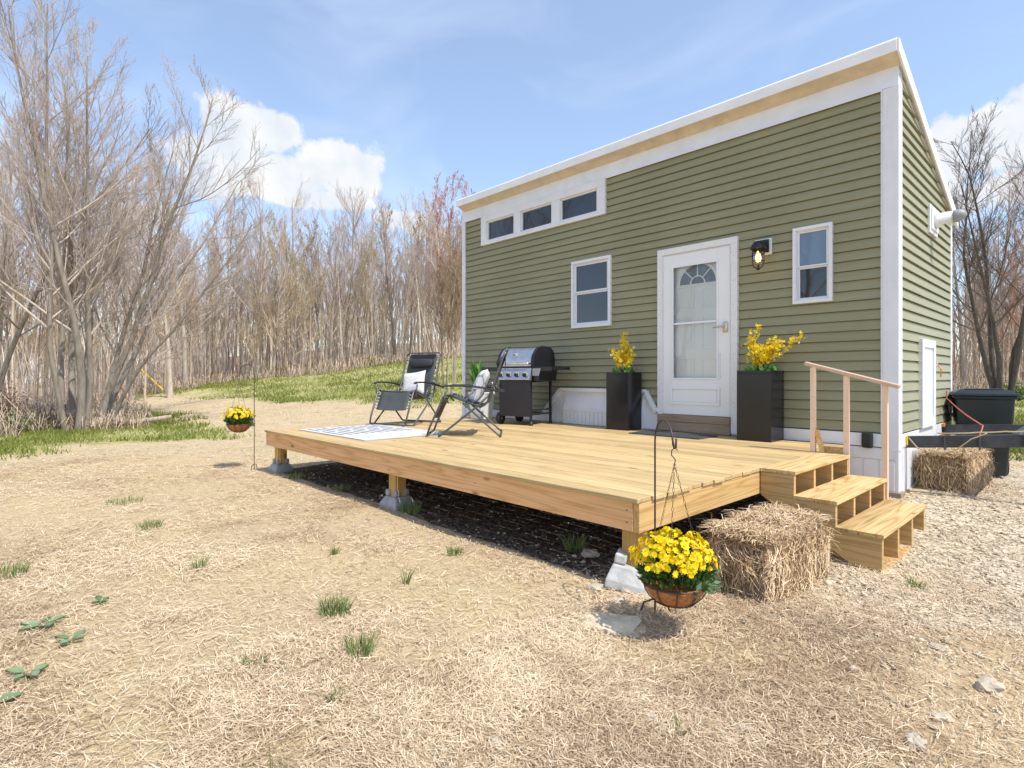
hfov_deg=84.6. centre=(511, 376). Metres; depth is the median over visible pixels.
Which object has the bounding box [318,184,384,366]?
bare tree
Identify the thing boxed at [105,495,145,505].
grass tuft
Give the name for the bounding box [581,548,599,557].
stone
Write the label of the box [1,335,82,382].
house
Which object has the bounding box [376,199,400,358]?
bare tree
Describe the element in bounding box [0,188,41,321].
bare tree
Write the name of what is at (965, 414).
tie strap
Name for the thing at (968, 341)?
budding tree
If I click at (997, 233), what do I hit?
bare tree
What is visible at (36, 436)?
grass
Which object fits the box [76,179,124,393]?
bare tree
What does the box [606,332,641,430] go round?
tall planter
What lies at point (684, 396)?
storm door
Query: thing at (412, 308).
bare tree
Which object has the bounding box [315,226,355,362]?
budding tree
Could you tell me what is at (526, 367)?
gas grill
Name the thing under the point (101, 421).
boulder
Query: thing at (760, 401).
tall planter
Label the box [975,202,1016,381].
bare tree
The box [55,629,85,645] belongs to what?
broad leaf weed
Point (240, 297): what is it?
budding tree
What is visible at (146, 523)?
grass tuft
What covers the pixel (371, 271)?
bare tree
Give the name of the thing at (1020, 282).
budding tree
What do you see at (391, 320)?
bare tree
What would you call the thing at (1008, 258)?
budding tree
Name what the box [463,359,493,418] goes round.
potted plant
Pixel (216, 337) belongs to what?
budding tree
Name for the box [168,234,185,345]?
bare tree
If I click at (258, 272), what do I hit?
bare tree
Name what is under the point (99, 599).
broad leaf weed
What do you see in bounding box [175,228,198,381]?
bare tree
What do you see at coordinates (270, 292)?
bare tree
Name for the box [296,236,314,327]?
bare tree
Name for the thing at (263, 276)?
bare tree
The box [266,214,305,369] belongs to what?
bare tree
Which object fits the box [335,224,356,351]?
bare tree
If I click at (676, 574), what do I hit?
hanging basket
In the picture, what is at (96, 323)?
budding tree
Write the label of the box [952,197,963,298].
bare tree
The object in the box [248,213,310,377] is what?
budding tree
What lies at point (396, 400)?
reclining chair
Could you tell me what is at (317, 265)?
bare tree
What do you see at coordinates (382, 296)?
bare tree
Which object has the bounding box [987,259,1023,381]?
budding tree
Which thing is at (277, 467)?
pier block
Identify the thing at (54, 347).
bare tree
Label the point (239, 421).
hanging basket
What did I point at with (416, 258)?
bare tree
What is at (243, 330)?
budding tree
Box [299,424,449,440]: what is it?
outdoor rug
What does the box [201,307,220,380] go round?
bare tree
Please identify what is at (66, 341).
budding tree
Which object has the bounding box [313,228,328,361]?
bare tree
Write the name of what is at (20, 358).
bare tree
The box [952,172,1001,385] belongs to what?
bare tree
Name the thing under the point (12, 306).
bare tree
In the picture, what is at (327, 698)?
grass tuft
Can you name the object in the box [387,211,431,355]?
budding tree
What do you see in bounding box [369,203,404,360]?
budding tree
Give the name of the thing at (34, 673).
broad leaf weed
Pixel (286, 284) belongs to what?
bare tree
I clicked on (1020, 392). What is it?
green shrub
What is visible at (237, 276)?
bare tree
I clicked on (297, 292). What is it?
budding tree
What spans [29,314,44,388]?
bare tree
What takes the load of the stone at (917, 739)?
on the ground at (460, 512)
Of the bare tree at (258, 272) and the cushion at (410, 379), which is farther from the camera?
the bare tree at (258, 272)
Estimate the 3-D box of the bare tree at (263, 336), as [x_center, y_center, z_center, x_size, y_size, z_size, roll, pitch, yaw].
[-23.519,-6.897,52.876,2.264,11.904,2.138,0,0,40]
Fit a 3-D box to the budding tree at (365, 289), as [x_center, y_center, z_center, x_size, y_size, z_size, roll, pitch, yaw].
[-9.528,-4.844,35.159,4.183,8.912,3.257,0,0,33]
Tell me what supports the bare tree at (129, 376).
on the ground at (460, 512)
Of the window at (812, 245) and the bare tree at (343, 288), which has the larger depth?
the bare tree at (343, 288)
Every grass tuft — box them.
[0,557,36,580]
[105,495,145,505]
[133,517,165,530]
[189,554,210,570]
[241,648,269,668]
[242,746,294,767]
[288,472,305,478]
[313,587,355,618]
[320,680,349,703]
[328,545,341,554]
[329,482,351,491]
[334,620,383,660]
[396,564,417,583]
[397,499,424,513]
[446,545,465,555]
[556,531,592,551]
[673,713,691,740]
[905,575,926,588]
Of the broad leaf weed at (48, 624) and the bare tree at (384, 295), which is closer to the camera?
the broad leaf weed at (48, 624)
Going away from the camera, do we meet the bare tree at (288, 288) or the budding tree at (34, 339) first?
the budding tree at (34, 339)
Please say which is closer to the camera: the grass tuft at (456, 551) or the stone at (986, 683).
the stone at (986, 683)
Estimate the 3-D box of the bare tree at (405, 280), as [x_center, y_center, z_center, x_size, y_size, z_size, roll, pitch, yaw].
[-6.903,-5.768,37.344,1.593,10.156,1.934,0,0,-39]
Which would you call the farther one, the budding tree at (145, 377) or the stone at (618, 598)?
the budding tree at (145, 377)
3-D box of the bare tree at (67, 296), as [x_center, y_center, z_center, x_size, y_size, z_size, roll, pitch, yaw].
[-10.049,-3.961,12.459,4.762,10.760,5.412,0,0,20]
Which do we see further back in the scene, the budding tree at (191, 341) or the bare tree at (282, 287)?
the bare tree at (282, 287)
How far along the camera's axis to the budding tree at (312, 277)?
33.74 m
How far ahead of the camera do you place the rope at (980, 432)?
5.09 m
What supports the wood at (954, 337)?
on the ground at (460, 512)
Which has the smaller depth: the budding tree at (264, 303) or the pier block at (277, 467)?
the pier block at (277, 467)
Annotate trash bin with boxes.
[947,388,1019,475]
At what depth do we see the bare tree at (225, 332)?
35.24 m
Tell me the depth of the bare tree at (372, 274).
34.38 m
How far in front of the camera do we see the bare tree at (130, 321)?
34.59 m
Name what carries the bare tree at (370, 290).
on the ground at (460, 512)
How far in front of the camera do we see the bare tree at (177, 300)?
37.39 m
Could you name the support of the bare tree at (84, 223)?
on the ground at (460, 512)
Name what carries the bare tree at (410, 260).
on the ground at (460, 512)
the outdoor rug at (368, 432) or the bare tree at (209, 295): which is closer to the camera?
the outdoor rug at (368, 432)
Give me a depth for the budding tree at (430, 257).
42.21 m
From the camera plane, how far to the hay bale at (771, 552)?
3.21 m
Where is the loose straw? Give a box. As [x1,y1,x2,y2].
[0,452,1023,767]
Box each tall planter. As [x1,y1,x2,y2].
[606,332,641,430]
[737,324,803,441]
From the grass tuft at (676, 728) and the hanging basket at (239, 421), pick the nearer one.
the grass tuft at (676, 728)
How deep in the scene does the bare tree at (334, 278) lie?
46.34 m
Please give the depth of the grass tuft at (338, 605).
2.87 m
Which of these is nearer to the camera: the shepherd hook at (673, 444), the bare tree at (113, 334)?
the shepherd hook at (673, 444)
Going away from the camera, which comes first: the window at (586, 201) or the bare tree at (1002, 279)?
the window at (586, 201)
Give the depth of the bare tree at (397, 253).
35.35 m
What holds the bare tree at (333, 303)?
on the ground at (460, 512)
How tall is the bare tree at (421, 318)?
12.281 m
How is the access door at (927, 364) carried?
in the tiny house at (688, 253)
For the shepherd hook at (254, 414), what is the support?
on the ground at (460, 512)
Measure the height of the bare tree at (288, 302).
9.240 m
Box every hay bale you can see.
[692,500,840,605]
[911,448,997,494]
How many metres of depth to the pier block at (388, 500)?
5.12 m
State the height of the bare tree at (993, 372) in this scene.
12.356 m
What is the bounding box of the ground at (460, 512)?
[0,342,1023,767]
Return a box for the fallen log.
[107,415,171,426]
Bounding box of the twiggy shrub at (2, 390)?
[0,381,34,412]
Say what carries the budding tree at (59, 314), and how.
on the ground at (460, 512)
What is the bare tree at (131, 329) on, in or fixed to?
on the ground at (460, 512)
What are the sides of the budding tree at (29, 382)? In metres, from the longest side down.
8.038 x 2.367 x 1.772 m
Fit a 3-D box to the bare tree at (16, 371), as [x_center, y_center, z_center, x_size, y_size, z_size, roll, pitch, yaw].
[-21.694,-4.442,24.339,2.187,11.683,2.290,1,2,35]
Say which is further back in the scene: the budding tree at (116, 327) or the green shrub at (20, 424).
the budding tree at (116, 327)
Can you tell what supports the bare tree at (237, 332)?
on the ground at (460, 512)
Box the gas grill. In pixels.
[482,346,569,425]
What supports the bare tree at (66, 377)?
on the ground at (460, 512)
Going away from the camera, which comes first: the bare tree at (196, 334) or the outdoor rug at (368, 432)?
the outdoor rug at (368, 432)
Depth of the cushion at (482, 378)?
6.45 m
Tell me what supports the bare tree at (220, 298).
on the ground at (460, 512)
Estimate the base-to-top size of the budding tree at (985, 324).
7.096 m
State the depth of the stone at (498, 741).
1.82 m
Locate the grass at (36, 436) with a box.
[0,356,1023,461]
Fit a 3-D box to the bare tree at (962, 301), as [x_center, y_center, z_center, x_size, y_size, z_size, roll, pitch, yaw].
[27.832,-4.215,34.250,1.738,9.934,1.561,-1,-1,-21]
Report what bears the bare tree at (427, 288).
on the ground at (460, 512)
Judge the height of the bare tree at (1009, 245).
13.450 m
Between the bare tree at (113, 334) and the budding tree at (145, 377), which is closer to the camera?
the budding tree at (145, 377)
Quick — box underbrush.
[0,347,1023,437]
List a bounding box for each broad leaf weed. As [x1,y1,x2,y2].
[0,692,23,701]
[5,664,48,681]
[18,615,65,631]
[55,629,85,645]
[91,596,108,603]
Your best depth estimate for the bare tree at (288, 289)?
35.26 m
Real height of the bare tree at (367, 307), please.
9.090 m
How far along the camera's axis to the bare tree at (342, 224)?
38.64 m
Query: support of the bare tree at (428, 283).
on the ground at (460, 512)
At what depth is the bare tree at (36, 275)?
29.78 m
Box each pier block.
[268,458,293,472]
[380,488,414,510]
[605,547,648,595]
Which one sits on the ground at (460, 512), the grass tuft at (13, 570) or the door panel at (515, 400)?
the grass tuft at (13, 570)
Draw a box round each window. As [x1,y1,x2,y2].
[481,178,606,245]
[571,255,611,328]
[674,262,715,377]
[792,222,833,303]
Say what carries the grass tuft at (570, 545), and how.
on the ground at (460, 512)
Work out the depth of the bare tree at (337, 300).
38.93 m
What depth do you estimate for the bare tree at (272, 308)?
37.10 m
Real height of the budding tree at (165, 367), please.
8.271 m
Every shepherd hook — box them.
[237,364,256,470]
[640,419,676,613]
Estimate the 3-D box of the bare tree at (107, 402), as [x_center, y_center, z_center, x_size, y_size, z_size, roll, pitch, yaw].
[-8.917,-3.312,15.351,5.697,9.380,6.144,0,0,-43]
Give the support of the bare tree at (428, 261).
on the ground at (460, 512)
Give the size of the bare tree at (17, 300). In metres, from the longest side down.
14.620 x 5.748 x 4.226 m
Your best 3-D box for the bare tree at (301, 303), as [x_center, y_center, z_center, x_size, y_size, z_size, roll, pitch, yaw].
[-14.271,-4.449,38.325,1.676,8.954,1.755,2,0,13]
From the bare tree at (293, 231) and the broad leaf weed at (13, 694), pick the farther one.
the bare tree at (293, 231)
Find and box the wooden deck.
[265,417,842,567]
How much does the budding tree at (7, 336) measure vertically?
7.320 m
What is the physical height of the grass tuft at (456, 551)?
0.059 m
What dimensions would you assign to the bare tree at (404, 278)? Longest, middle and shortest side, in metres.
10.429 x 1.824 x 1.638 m
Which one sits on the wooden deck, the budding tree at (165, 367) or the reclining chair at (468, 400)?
the reclining chair at (468, 400)
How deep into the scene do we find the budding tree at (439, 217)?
38.09 m
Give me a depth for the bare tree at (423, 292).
34.10 m
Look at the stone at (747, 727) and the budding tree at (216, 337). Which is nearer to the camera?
the stone at (747, 727)
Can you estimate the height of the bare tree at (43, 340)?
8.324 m
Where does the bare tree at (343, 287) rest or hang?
on the ground at (460, 512)
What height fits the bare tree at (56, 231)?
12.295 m
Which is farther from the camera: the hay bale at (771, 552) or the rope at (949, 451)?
the rope at (949, 451)
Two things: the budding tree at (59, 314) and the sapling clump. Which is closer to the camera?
the sapling clump
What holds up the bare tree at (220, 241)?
on the ground at (460, 512)
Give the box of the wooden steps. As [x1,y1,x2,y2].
[761,362,926,573]
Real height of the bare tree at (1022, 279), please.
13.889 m
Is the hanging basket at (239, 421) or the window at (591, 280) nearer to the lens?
the hanging basket at (239, 421)
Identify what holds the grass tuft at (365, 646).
on the loose straw
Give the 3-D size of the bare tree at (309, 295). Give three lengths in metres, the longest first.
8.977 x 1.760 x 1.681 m
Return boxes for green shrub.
[0,411,35,432]
[366,354,380,365]
[1004,380,1023,400]
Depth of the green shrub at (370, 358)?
30.98 m
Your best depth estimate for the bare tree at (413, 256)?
33.56 m
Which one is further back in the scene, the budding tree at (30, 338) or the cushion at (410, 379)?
the budding tree at (30, 338)
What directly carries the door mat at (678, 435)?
on the wooden deck
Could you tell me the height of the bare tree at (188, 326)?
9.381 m
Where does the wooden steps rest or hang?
on the ground at (460, 512)
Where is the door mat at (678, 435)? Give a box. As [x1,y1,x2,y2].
[629,430,717,438]
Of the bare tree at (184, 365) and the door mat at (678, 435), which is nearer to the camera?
the door mat at (678, 435)
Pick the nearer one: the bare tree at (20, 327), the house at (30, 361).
the bare tree at (20, 327)
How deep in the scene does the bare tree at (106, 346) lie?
29.06 m
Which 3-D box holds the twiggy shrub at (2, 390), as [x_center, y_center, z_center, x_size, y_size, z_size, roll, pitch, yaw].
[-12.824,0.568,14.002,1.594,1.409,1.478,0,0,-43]
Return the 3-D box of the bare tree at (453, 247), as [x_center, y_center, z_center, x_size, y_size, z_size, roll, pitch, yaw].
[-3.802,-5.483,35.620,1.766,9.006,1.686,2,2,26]
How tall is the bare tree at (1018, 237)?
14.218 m
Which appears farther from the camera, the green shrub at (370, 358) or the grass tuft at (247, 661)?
the green shrub at (370, 358)
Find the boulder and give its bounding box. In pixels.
[92,417,104,426]
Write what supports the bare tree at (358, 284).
on the ground at (460, 512)
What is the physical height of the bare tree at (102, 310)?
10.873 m
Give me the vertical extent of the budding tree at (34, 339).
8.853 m
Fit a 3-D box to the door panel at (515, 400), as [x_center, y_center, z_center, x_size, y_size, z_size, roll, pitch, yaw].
[0.040,0.302,7.933,0.534,0.505,0.017,0,0,35]
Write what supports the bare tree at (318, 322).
on the ground at (460, 512)
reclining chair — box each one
[369,352,441,425]
[426,347,507,436]
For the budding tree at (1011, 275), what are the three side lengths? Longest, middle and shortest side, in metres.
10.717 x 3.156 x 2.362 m
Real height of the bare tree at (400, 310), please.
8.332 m
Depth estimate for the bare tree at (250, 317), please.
34.02 m
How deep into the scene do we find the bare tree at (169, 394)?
23.91 m
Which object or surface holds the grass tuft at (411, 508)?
on the ground at (460, 512)
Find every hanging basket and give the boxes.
[221,379,255,432]
[628,449,722,608]
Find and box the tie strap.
[946,390,983,450]
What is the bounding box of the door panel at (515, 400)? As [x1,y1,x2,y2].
[499,380,530,416]
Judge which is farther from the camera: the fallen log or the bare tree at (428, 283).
the bare tree at (428, 283)
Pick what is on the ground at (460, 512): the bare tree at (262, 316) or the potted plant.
the bare tree at (262, 316)
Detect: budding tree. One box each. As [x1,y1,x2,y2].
[0,245,35,390]
[0,266,67,407]
[8,255,46,403]
[9,262,55,399]
[24,275,101,382]
[29,256,81,355]
[77,270,113,355]
[101,247,133,356]
[119,220,146,389]
[127,243,174,401]
[143,222,198,392]
[174,232,220,380]
[199,233,236,380]
[226,225,266,378]
[237,264,275,378]
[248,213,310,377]
[251,252,280,360]
[267,230,335,373]
[292,217,336,373]
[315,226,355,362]
[334,231,393,355]
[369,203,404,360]
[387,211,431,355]
[404,193,442,344]
[421,186,457,348]
[424,175,456,357]
[433,169,463,356]
[451,175,474,350]
[952,228,994,356]
[961,218,1000,383]
[978,288,1001,351]
[984,248,1023,359]
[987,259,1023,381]
[991,222,1023,356]
[1011,211,1023,313]
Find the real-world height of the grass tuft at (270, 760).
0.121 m
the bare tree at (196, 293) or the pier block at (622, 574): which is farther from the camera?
the bare tree at (196, 293)
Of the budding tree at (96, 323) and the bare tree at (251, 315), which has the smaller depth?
the budding tree at (96, 323)
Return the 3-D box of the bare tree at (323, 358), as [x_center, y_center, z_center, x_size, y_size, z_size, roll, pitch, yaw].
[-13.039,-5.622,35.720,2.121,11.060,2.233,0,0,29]
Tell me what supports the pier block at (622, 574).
on the ground at (460, 512)
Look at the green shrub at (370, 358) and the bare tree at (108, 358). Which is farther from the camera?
the bare tree at (108, 358)
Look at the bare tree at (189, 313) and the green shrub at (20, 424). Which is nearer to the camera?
the green shrub at (20, 424)
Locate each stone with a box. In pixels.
[490,737,506,748]
[578,612,646,637]
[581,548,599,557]
[587,583,604,591]
[609,596,624,603]
[644,710,658,723]
[733,723,756,735]
[904,731,929,754]
[927,710,954,723]
[928,642,945,651]
[974,675,1004,697]
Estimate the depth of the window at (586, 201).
8.57 m
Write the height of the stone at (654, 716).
0.032 m
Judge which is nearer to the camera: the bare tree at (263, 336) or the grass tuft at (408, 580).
the grass tuft at (408, 580)
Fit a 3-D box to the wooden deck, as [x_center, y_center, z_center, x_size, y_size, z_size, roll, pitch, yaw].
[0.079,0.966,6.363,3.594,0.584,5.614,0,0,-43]
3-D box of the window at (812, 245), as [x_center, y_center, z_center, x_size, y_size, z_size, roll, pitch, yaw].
[3.132,-1.170,5.851,0.088,0.801,0.382,0,0,-43]
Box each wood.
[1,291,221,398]
[110,266,461,378]
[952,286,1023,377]
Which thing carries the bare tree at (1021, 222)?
on the ground at (460, 512)
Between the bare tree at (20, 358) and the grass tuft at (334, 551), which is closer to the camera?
the grass tuft at (334, 551)
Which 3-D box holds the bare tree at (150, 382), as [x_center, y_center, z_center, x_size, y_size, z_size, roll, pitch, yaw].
[-18.326,-5.678,29.547,5.174,13.158,3.804,1,-2,-6]
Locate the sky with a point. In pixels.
(391, 97)
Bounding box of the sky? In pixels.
[0,0,1023,363]
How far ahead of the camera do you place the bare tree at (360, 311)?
39.09 m
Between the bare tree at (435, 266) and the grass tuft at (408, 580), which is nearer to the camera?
the grass tuft at (408, 580)
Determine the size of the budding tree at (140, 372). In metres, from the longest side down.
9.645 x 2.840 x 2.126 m
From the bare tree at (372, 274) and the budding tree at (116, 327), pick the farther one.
the bare tree at (372, 274)
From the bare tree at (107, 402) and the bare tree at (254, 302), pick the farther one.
the bare tree at (254, 302)
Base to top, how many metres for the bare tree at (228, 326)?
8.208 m
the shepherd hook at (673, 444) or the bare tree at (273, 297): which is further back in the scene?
the bare tree at (273, 297)
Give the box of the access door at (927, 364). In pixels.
[918,338,941,428]
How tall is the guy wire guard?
4.641 m
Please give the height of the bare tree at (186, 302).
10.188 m
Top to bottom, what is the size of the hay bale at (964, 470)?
0.490 m
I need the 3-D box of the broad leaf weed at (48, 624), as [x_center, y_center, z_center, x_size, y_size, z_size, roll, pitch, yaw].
[-2.228,1.179,2.668,0.173,0.048,0.154,0,0,-43]
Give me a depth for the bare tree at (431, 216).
33.11 m
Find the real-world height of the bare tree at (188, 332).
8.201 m
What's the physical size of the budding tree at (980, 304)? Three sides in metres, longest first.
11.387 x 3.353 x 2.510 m
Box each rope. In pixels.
[909,433,986,453]
[937,431,1023,433]
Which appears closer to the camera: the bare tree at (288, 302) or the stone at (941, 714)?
the stone at (941, 714)
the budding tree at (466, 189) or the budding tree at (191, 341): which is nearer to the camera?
the budding tree at (191, 341)
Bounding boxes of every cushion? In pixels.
[403,370,425,393]
[470,369,489,402]
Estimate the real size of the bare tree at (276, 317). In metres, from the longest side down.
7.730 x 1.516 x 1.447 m
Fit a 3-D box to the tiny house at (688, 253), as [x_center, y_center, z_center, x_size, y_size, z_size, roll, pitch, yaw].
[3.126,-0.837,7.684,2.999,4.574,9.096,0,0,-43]
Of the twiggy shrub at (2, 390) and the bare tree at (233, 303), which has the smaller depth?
the twiggy shrub at (2, 390)
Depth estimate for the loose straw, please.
2.15 m
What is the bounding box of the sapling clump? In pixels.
[424,209,461,389]
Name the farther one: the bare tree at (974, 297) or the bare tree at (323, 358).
the bare tree at (323, 358)
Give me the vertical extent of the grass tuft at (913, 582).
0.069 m
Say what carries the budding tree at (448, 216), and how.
on the ground at (460, 512)
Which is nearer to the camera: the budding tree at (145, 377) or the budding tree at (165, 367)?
the budding tree at (145, 377)
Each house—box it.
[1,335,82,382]
[456,37,1023,498]
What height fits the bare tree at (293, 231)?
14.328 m
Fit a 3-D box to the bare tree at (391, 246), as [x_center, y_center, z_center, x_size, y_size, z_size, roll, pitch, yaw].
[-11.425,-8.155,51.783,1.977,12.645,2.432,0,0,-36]
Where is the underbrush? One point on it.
(122, 411)
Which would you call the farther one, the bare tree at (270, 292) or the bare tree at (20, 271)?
the bare tree at (270, 292)
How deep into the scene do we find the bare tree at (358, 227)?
43.12 m
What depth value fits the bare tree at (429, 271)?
37.15 m
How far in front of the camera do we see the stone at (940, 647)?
2.50 m
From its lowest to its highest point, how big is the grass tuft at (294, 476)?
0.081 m
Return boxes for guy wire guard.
[100,332,162,390]
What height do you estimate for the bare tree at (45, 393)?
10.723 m
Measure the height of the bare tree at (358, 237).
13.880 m
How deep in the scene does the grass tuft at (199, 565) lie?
3.50 m
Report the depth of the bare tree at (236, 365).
36.06 m
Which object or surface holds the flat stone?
on the ground at (460, 512)
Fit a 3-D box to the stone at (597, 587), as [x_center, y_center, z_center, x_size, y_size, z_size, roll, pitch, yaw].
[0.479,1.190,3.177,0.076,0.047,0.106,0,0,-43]
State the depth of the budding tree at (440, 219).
35.58 m
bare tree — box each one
[0,0,184,430]
[0,82,173,391]
[0,106,57,403]
[0,109,36,404]
[0,143,34,405]
[0,145,49,401]
[0,171,25,397]
[0,180,26,404]
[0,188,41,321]
[16,173,106,328]
[27,141,80,325]
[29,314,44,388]
[30,197,61,401]
[36,248,59,401]
[38,138,78,397]
[66,303,82,396]
[67,154,105,314]
[70,51,278,420]
[74,155,164,398]
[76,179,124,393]
[85,174,115,394]
[98,161,154,395]
[105,204,147,388]
[105,270,122,370]
[117,157,223,389]
[118,252,138,386]
[120,217,141,391]
[121,157,200,397]
[135,157,217,387]
[166,228,181,381]
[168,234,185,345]
[171,238,197,354]
[174,235,209,377]
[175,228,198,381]
[177,248,190,380]
[178,268,198,373]
[180,270,201,377]
[181,190,244,381]
[185,244,204,364]
[199,205,233,360]
[200,244,222,348]
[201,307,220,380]
[204,167,291,377]
[204,196,264,378]
[217,272,234,371]
[218,239,249,373]
[222,228,249,375]
[225,211,252,378]
[230,270,254,371]
[239,210,268,377]
[246,245,268,359]
[247,218,273,374]
[250,205,279,372]
[252,214,282,372]
[256,244,267,364]
[258,206,287,376]
[260,251,277,373]
[265,221,290,371]
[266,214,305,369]
[267,174,332,371]
[267,261,285,375]
[276,204,298,372]
[277,219,299,366]
[279,242,298,369]
[283,204,326,371]
[285,218,304,374]
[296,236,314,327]
[297,248,309,370]
[298,204,337,351]
[298,234,324,368]
[304,209,332,370]
[305,199,369,369]
[309,249,325,371]
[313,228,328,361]
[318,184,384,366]
[325,221,346,363]
[328,248,345,368]
[330,215,351,360]
[331,211,364,361]
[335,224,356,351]
[336,189,389,354]
[337,238,358,367]
[345,213,373,366]
[348,196,369,363]
[350,189,403,360]
[353,241,370,361]
[356,232,376,354]
[359,206,390,358]
[360,244,379,357]
[366,223,383,356]
[366,230,390,361]
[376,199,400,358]
[377,234,396,363]
[379,219,396,293]
[391,232,409,330]
[391,246,408,358]
[392,205,416,353]
[394,216,419,357]
[396,186,431,351]
[396,232,422,356]
[397,244,420,351]
[399,192,445,351]
[408,229,429,351]
[409,201,425,351]
[416,188,455,349]
[416,199,438,355]
[418,228,429,347]
[419,219,435,351]
[421,215,445,351]
[429,231,443,333]
[443,220,461,325]
[933,97,1023,391]
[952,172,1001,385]
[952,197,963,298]
[952,223,994,384]
[953,231,978,368]
[958,156,1023,387]
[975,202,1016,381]
[980,151,1023,378]
[980,224,1022,384]
[989,136,1023,254]
[994,236,1023,282]
[997,184,1023,287]
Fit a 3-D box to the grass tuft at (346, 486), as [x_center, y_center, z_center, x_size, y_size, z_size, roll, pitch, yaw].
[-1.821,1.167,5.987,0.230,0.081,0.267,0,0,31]
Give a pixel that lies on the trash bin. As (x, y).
(987, 406)
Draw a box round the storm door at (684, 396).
[664,246,729,416]
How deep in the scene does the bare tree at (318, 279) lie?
35.00 m

